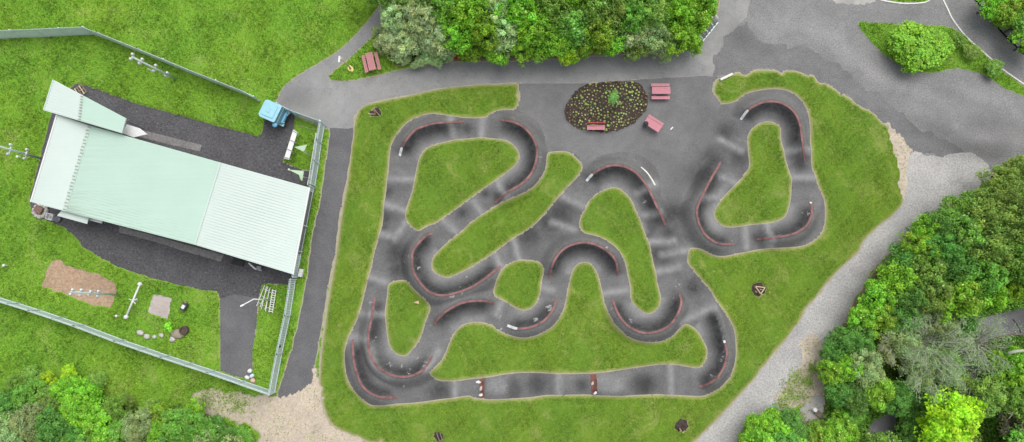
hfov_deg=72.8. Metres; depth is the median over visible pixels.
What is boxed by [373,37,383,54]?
willow
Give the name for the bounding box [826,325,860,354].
leafy bush
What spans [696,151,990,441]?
gravel path
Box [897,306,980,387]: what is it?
bare tree
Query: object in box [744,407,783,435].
leafy bush
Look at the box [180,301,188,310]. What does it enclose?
milk churn
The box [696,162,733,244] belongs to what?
edge line
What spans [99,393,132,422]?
leafy bush
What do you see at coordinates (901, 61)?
leafy bush
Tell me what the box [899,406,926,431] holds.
leafy bush
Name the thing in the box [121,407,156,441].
broadleaf tree
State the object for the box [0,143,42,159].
utility pole
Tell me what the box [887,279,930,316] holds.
broadleaf tree
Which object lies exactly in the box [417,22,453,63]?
willow
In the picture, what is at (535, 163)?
edge line
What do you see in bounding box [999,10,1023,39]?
leafy bush
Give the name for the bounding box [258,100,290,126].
utility vehicle
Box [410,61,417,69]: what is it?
willow
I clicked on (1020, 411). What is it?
broadleaf tree
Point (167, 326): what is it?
leafy bush
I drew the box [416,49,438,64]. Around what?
willow
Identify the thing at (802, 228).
edge line
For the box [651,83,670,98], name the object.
picnic table
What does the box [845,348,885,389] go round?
broadleaf tree
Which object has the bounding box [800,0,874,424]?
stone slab
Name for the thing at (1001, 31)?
kerb
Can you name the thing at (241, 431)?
leafy bush
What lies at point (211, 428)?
leafy bush
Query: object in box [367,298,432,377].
edge line
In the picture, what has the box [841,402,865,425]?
leafy bush
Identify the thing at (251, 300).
street lamp
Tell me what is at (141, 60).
utility pole
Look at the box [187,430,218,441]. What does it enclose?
shrub
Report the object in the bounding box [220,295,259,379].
driveway
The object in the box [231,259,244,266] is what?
door mat
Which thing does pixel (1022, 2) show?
leafy bush
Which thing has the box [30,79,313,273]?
warehouse
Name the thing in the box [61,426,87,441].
leafy bush
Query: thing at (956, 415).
broadleaf tree
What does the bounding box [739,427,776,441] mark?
broadleaf tree
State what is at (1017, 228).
broadleaf tree
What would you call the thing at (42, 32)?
palisade fence
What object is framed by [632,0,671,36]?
broadleaf tree
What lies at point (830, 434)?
leafy bush
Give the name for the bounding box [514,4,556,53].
broadleaf tree
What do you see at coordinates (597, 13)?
broadleaf tree
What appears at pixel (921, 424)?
broadleaf tree
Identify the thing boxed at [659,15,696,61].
broadleaf tree
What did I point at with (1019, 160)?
broadleaf tree
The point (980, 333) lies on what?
bare tree
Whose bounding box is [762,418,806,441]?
broadleaf tree
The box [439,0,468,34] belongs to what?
broadleaf tree
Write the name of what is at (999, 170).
broadleaf tree
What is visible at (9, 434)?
broadleaf tree
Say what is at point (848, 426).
leafy bush
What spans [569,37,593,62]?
leafy bush
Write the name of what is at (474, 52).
leafy bush
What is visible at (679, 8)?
broadleaf tree
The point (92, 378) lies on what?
leafy bush
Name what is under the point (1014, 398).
broadleaf tree
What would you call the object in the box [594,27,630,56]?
broadleaf tree
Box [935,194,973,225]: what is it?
broadleaf tree
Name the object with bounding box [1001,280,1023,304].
broadleaf tree
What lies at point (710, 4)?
broadleaf tree
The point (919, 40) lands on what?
leafy bush
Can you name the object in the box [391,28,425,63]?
willow
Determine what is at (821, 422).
leafy bush
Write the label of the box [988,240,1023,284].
broadleaf tree
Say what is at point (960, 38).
leafy bush
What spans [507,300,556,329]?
edge line
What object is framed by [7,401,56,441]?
broadleaf tree
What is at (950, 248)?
broadleaf tree
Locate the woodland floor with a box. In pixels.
[0,0,1023,441]
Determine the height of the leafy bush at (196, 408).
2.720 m
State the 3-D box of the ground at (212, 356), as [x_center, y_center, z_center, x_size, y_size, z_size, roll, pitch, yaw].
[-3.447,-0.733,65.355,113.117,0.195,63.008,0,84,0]
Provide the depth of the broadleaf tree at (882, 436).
60.04 m
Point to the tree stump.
(184, 330)
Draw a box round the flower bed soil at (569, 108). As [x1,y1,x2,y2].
[564,81,647,132]
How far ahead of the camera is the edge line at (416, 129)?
65.03 m
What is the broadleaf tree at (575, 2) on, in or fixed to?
on the woodland floor
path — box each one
[277,0,749,128]
[278,128,352,397]
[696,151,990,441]
[867,308,1023,438]
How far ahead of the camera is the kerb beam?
66.53 m
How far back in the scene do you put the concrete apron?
65.22 m
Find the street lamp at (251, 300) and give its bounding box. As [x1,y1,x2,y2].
[240,299,269,306]
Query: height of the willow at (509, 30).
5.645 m
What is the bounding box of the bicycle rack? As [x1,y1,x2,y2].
[700,15,718,40]
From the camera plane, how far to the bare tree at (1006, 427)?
61.21 m
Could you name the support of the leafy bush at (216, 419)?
on the woodland floor
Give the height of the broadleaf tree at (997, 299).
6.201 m
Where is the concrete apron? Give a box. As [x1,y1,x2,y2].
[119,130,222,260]
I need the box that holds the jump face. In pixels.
[479,374,596,397]
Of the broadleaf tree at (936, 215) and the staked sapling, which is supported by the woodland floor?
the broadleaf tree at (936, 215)
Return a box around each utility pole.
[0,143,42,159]
[69,288,119,297]
[129,53,176,79]
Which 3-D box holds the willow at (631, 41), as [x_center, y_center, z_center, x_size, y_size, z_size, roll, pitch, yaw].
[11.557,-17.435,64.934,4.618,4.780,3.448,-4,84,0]
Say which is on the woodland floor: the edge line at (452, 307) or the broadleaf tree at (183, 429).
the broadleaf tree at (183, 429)
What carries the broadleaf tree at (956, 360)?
on the woodland floor
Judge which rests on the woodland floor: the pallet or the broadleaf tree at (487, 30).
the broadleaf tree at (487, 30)
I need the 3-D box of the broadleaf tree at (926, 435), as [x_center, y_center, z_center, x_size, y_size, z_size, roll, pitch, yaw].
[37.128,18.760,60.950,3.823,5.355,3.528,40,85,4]
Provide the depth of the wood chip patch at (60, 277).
64.75 m
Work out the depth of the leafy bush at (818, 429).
61.59 m
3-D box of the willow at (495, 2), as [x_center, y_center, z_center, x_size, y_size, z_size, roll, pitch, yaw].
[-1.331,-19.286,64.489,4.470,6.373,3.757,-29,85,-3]
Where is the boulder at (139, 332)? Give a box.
[136,330,143,335]
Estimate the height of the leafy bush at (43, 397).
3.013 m
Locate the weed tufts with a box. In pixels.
[200,134,912,441]
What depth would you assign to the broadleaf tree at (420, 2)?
62.47 m
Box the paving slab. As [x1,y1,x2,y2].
[148,294,171,318]
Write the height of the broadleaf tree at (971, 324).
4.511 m
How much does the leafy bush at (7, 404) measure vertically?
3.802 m
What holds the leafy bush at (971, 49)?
on the ground at (212, 356)
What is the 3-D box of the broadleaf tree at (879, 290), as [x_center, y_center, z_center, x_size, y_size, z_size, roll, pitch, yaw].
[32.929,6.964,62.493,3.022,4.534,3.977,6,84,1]
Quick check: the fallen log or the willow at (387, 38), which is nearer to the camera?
the fallen log
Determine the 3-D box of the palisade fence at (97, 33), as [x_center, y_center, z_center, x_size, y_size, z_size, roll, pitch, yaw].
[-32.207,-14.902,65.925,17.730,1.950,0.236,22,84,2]
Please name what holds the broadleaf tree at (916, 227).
on the woodland floor
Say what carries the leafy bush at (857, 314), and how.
on the woodland floor
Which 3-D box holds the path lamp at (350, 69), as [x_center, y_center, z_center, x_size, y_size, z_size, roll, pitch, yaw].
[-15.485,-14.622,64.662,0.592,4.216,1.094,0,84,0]
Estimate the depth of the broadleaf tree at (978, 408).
59.71 m
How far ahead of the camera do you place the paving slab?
64.52 m
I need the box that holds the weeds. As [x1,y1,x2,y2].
[191,360,820,423]
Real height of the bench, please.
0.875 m
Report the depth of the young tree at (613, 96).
64.13 m
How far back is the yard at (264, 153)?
65.35 m
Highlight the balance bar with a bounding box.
[124,282,141,318]
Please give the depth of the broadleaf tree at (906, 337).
60.65 m
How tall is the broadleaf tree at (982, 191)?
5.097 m
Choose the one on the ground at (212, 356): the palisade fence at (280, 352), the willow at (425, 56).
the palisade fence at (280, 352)
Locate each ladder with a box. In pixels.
[256,285,267,306]
[269,289,276,312]
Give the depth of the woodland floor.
64.41 m
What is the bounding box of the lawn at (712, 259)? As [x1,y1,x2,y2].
[319,69,903,441]
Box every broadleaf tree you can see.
[0,410,30,441]
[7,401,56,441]
[31,399,75,441]
[60,433,109,441]
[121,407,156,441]
[154,435,179,441]
[159,406,212,441]
[366,0,402,6]
[389,0,435,16]
[427,0,455,38]
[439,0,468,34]
[439,19,477,54]
[455,0,494,36]
[462,13,502,56]
[491,0,540,29]
[505,35,531,66]
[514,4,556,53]
[535,0,576,32]
[541,24,577,59]
[557,2,590,47]
[563,0,601,13]
[574,0,610,25]
[577,14,615,54]
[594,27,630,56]
[600,0,633,35]
[613,0,653,37]
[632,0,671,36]
[637,16,676,57]
[656,0,694,40]
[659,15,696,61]
[681,1,713,47]
[697,0,717,21]
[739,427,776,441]
[758,431,803,441]
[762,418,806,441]
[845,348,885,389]
[849,437,877,441]
[855,376,895,412]
[860,298,903,339]
[861,278,898,317]
[861,430,901,441]
[876,260,920,301]
[878,241,919,273]
[879,326,922,358]
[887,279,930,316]
[888,305,926,336]
[895,231,944,264]
[898,354,934,391]
[900,379,935,409]
[905,213,941,245]
[905,249,953,291]
[911,230,964,267]
[913,270,954,314]
[914,422,962,441]
[915,384,980,441]
[917,346,964,378]
[917,411,929,432]
[918,310,961,343]
[922,208,962,245]
[929,273,991,322]
[931,250,977,284]
[933,367,975,395]
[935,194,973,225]
[937,209,994,256]
[946,394,987,423]
[948,315,978,337]
[950,255,1009,300]
[954,190,985,214]
[960,197,1015,236]
[961,179,1003,214]
[961,227,1016,273]
[967,435,981,441]
[968,374,1008,417]
[972,346,1010,382]
[974,275,1011,311]
[975,164,1023,202]
[980,179,1023,218]
[986,154,1023,180]
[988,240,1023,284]
[992,209,1023,252]
[992,379,1023,416]
[1000,358,1023,390]
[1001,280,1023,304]
[1001,345,1023,382]
[1003,423,1023,441]
[1005,399,1023,420]
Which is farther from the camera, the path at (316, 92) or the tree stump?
the path at (316, 92)
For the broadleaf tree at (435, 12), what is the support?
on the woodland floor
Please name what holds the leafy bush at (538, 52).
on the woodland floor
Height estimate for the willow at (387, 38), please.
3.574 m
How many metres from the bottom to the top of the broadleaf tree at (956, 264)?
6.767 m
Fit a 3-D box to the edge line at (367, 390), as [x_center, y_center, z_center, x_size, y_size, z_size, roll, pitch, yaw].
[-13.241,14.034,63.343,1.822,1.101,6.850,-39,85,-4]
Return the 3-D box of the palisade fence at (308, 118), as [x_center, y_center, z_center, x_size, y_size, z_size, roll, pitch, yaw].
[-19.920,-10.028,65.417,4.481,1.950,0.260,22,85,2]
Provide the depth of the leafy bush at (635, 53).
64.71 m
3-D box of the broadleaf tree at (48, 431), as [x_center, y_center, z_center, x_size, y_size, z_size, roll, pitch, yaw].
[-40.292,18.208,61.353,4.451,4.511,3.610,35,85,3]
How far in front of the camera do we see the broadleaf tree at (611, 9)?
62.24 m
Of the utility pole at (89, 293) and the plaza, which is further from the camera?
the plaza
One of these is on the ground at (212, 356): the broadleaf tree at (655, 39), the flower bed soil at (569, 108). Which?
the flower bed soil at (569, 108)
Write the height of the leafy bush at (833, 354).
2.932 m
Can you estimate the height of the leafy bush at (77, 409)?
3.616 m
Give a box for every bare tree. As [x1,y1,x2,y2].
[874,326,928,371]
[895,336,979,406]
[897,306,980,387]
[944,339,1005,403]
[954,312,1023,380]
[998,409,1023,438]
[1004,388,1023,430]
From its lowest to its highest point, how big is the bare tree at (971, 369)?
4.632 m
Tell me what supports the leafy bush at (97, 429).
on the woodland floor
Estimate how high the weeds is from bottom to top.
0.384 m
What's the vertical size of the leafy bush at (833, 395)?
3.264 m
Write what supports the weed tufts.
on the sandy track at (267, 410)
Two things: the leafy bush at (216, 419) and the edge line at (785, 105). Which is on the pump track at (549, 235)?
the edge line at (785, 105)
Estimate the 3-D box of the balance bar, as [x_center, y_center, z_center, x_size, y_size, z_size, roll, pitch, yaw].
[-34.811,7.313,64.047,0.788,1.080,3.597,15,84,2]
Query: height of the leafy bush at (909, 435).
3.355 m
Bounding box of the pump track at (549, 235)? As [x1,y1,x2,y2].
[345,76,824,404]
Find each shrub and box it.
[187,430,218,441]
[221,434,244,441]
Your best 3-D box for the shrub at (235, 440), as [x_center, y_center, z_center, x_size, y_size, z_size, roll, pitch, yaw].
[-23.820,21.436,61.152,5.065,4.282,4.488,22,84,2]
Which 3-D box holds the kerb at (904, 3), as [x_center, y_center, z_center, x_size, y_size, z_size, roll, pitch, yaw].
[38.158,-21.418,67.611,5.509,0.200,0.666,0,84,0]
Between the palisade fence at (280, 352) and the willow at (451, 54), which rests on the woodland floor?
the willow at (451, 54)
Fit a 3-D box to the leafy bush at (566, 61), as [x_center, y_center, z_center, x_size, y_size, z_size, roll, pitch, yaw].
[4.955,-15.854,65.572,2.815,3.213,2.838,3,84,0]
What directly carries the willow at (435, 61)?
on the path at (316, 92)
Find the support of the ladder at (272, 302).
on the ground at (212, 356)
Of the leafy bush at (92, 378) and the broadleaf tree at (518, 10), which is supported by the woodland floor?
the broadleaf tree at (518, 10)
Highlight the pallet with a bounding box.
[74,84,86,94]
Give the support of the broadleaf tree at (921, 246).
on the woodland floor
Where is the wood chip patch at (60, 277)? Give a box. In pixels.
[42,260,116,307]
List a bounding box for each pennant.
[288,169,309,180]
[295,145,310,155]
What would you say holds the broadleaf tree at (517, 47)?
on the woodland floor
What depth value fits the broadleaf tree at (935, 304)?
59.84 m
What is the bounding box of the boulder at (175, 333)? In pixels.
[170,329,183,338]
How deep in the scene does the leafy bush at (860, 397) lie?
60.77 m
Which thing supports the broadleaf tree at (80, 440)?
on the woodland floor
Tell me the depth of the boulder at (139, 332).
64.03 m
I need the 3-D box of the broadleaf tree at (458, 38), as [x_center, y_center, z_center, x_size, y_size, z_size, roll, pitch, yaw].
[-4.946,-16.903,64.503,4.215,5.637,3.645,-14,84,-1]
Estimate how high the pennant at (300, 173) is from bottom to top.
2.978 m
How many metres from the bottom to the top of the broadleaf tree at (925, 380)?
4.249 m
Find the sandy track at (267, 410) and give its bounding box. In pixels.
[194,122,912,441]
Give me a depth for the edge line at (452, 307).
63.48 m
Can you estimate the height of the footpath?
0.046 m
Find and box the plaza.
[518,76,734,205]
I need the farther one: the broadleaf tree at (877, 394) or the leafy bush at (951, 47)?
the leafy bush at (951, 47)
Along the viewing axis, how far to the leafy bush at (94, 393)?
61.75 m
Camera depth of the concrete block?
64.26 m
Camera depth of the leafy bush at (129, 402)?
62.76 m
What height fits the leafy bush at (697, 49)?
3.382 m
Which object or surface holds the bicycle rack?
on the path at (316, 92)
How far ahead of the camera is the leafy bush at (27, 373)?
62.57 m
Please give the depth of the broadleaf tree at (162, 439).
60.17 m
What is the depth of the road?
66.81 m
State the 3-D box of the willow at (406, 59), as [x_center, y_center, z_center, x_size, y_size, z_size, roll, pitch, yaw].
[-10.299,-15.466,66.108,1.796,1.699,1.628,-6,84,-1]
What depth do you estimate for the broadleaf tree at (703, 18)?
62.88 m
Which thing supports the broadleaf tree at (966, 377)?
on the woodland floor
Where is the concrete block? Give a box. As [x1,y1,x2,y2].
[298,269,303,276]
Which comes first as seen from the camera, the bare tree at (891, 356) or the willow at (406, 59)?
the bare tree at (891, 356)
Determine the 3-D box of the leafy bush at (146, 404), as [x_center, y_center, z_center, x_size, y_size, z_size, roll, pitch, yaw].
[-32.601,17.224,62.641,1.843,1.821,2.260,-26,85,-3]
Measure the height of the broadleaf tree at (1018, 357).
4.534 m
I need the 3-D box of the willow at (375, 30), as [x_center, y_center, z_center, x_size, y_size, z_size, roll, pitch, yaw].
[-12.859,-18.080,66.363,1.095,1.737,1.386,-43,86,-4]
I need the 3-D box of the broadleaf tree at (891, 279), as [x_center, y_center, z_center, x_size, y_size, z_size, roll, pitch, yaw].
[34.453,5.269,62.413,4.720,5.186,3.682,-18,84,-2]
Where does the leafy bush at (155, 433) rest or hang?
on the woodland floor
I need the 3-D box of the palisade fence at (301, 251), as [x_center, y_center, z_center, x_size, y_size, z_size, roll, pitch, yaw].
[-19.319,0.993,64.369,0.145,1.750,8.638,9,84,1]
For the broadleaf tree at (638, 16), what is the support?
on the woodland floor
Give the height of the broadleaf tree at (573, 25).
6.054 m
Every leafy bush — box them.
[0,388,27,423]
[2,373,22,394]
[11,378,49,410]
[20,364,43,384]
[35,384,61,411]
[39,370,57,387]
[49,374,84,402]
[59,391,103,427]
[60,364,77,378]
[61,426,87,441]
[75,376,104,402]
[77,400,117,441]
[86,371,107,390]
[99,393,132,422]
[105,419,134,441]
[119,392,136,408]
[138,397,158,418]
[145,416,175,441]
[146,401,173,423]
[164,322,172,332]
[180,396,205,423]
[197,419,219,441]
[209,414,225,427]
[215,420,236,441]
[232,424,256,441]
[457,39,485,63]
[477,38,508,66]
[523,40,552,64]
[557,51,578,65]
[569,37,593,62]
[622,40,650,62]
[681,32,702,56]
[737,415,767,441]
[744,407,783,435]
[768,403,802,434]
[799,424,815,441]
[806,419,825,431]
[806,420,826,441]
[816,359,849,385]
[818,337,845,362]
[818,417,845,441]
[821,381,855,408]
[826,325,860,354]
[827,407,861,441]
[833,353,865,382]
[838,381,869,419]
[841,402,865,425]
[845,294,876,329]
[846,323,876,360]
[882,378,915,416]
[887,19,949,72]
[893,48,916,74]
[894,420,923,441]
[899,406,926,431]
[932,32,955,57]
[951,30,967,47]
[963,44,982,59]
[976,0,1009,21]
[985,59,1004,79]
[986,0,1023,29]
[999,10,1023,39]
[1002,0,1023,27]
[1007,30,1023,52]
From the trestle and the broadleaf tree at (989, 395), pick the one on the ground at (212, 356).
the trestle
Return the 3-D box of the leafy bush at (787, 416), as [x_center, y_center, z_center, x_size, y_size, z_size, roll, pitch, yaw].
[24.203,18.529,62.047,3.232,2.932,4.242,3,84,0]
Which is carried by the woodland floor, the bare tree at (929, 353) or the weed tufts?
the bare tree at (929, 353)
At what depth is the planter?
65.05 m
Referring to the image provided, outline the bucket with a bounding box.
[54,216,61,221]
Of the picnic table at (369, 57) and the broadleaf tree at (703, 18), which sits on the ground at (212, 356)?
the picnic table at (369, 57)
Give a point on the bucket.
(57, 218)
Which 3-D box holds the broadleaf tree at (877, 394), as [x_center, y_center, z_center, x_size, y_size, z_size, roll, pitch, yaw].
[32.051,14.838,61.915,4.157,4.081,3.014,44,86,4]
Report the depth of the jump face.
63.62 m
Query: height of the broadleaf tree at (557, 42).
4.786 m
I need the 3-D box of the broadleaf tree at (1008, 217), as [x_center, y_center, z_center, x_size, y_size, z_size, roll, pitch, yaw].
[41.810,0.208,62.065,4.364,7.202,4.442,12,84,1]
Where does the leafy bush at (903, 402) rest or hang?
on the woodland floor
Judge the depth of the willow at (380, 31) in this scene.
65.88 m
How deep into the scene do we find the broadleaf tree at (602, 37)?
62.81 m
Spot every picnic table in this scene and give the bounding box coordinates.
[362,52,380,72]
[645,114,663,132]
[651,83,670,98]
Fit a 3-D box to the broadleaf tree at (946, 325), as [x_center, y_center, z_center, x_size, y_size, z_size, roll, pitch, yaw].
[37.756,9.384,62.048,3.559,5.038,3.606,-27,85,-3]
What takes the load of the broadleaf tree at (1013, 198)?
on the woodland floor
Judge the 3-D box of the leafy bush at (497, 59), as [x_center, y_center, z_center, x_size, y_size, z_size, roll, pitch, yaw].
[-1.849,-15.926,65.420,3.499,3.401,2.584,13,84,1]
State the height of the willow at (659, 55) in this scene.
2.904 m
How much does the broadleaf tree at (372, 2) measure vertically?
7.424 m
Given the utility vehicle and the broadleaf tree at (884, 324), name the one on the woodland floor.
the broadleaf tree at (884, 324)
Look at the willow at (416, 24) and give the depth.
62.49 m
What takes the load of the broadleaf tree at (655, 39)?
on the woodland floor
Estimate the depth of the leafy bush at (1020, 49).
64.95 m
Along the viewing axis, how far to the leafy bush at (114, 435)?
60.72 m
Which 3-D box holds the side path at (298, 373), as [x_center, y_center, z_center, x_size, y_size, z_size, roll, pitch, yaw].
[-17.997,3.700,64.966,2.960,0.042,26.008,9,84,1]
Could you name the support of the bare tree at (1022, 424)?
on the woodland floor
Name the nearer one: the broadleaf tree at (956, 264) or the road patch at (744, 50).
the broadleaf tree at (956, 264)
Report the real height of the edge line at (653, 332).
1.381 m
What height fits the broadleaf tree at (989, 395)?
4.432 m
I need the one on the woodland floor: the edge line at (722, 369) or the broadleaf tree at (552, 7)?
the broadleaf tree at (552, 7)
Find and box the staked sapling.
[755,286,764,293]
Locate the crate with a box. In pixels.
[45,213,55,220]
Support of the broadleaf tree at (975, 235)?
on the woodland floor
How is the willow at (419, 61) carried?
on the ground at (212, 356)
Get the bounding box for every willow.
[371,26,381,36]
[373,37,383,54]
[377,27,404,60]
[378,0,408,33]
[378,24,384,33]
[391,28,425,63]
[395,52,412,65]
[396,0,438,42]
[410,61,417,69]
[415,56,425,68]
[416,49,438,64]
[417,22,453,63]
[431,57,442,68]
[440,48,455,61]
[483,0,511,37]
[490,17,525,58]
[617,20,658,53]
[650,39,672,62]
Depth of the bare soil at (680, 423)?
63.47 m
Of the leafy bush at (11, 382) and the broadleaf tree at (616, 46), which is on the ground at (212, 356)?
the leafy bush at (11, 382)
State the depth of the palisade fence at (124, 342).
63.01 m
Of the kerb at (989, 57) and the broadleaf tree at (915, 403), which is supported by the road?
the kerb at (989, 57)
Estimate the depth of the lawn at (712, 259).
64.79 m
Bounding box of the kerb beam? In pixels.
[720,73,732,80]
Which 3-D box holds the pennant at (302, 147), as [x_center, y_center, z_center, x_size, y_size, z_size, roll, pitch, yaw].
[-19.211,-6.485,64.525,1.130,2.810,0.472,-14,84,-1]
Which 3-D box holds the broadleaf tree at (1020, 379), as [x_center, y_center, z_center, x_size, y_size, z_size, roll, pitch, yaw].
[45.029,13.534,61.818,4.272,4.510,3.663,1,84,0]
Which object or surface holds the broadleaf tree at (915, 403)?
on the woodland floor
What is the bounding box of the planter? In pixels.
[32,204,48,218]
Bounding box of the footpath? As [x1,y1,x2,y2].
[943,0,1023,82]
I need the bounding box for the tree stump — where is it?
[179,326,189,334]
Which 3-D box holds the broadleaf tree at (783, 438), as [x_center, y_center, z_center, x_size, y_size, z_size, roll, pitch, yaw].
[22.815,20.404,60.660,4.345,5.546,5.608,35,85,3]
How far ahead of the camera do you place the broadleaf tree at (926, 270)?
60.01 m
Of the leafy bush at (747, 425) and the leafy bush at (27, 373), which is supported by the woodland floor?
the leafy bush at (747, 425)
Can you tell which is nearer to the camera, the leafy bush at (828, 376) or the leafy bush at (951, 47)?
the leafy bush at (828, 376)
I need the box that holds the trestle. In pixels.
[284,130,301,161]
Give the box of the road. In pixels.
[713,0,1023,199]
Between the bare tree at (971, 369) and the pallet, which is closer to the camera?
the bare tree at (971, 369)
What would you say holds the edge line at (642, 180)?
on the pump track at (549, 235)
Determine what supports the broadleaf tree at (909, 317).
on the woodland floor
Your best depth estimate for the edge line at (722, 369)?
62.85 m
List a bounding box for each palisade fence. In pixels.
[0,26,91,38]
[0,297,274,394]
[83,26,259,101]
[268,278,296,395]
[276,102,321,124]
[291,185,314,277]
[309,120,325,186]
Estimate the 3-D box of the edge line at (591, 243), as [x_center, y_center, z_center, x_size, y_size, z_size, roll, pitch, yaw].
[6.686,3.624,64.307,6.488,1.341,3.365,0,84,0]
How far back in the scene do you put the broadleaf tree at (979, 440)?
60.22 m
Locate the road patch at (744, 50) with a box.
[713,22,963,156]
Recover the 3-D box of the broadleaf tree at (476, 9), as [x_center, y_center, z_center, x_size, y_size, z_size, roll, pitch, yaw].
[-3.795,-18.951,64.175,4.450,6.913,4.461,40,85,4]
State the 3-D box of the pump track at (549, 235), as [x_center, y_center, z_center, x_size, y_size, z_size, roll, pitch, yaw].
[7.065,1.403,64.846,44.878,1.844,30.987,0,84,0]
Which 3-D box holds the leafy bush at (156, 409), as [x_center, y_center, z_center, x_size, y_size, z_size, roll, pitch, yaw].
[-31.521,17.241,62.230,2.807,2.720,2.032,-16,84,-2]
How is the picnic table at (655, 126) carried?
on the plaza
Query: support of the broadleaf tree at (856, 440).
on the woodland floor
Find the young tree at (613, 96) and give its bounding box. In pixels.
[608,89,619,107]
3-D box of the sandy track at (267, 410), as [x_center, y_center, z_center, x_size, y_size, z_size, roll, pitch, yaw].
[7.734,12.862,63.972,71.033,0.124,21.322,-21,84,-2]
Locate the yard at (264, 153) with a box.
[30,84,314,376]
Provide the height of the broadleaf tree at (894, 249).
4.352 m
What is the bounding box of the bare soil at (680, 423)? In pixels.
[369,107,765,441]
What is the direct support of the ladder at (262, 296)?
on the ground at (212, 356)
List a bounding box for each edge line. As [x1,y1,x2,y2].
[352,339,397,398]
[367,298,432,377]
[399,121,463,155]
[411,233,500,296]
[433,300,494,325]
[494,119,537,203]
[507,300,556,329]
[549,241,618,277]
[585,164,665,225]
[612,293,681,333]
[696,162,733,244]
[699,340,727,387]
[740,100,804,161]
[756,202,812,239]
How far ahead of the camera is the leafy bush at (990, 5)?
64.93 m
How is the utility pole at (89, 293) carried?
on the ground at (212, 356)
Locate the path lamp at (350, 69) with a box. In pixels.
[338,56,353,71]
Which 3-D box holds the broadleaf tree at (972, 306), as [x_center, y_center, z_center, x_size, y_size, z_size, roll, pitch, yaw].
[38.821,7.020,61.489,5.087,6.801,3.796,-38,85,-4]
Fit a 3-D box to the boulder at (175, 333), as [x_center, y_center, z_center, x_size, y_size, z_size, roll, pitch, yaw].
[-30.886,10.390,64.063,1.290,0.500,0.915,0,84,0]
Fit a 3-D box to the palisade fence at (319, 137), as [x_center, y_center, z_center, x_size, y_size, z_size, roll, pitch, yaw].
[-18.176,-6.281,64.976,0.176,2.050,6.044,7,84,1]
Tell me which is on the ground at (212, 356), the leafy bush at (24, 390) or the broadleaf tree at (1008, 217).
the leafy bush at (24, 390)
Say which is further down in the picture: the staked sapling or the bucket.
the staked sapling
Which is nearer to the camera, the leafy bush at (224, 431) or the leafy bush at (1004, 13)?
the leafy bush at (224, 431)
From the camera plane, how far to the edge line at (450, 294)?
63.46 m
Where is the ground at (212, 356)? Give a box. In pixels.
[0,0,1023,441]
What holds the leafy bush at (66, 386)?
on the ground at (212, 356)
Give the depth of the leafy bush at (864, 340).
61.27 m
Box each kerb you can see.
[880,0,929,3]
[943,0,1023,84]
[975,0,1023,53]
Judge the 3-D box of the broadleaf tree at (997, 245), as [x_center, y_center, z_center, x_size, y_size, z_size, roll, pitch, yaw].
[41.501,2.695,61.568,4.316,7.756,4.498,-7,84,-1]
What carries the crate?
on the yard at (264, 153)
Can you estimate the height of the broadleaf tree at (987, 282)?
7.137 m
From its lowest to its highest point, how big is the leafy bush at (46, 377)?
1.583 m
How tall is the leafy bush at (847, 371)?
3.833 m
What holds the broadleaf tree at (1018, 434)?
on the woodland floor
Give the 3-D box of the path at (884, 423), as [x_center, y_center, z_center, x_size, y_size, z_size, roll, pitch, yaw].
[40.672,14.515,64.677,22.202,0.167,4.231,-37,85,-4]
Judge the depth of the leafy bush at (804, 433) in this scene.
61.65 m
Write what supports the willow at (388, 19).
on the woodland floor
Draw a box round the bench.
[587,122,604,129]
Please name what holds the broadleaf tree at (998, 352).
on the woodland floor
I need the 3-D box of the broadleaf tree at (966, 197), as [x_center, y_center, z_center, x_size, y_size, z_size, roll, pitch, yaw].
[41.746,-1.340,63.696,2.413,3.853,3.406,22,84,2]
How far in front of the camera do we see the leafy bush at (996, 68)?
66.00 m
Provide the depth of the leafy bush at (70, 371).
62.84 m
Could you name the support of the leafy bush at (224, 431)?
on the woodland floor
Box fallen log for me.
[1007,349,1023,354]

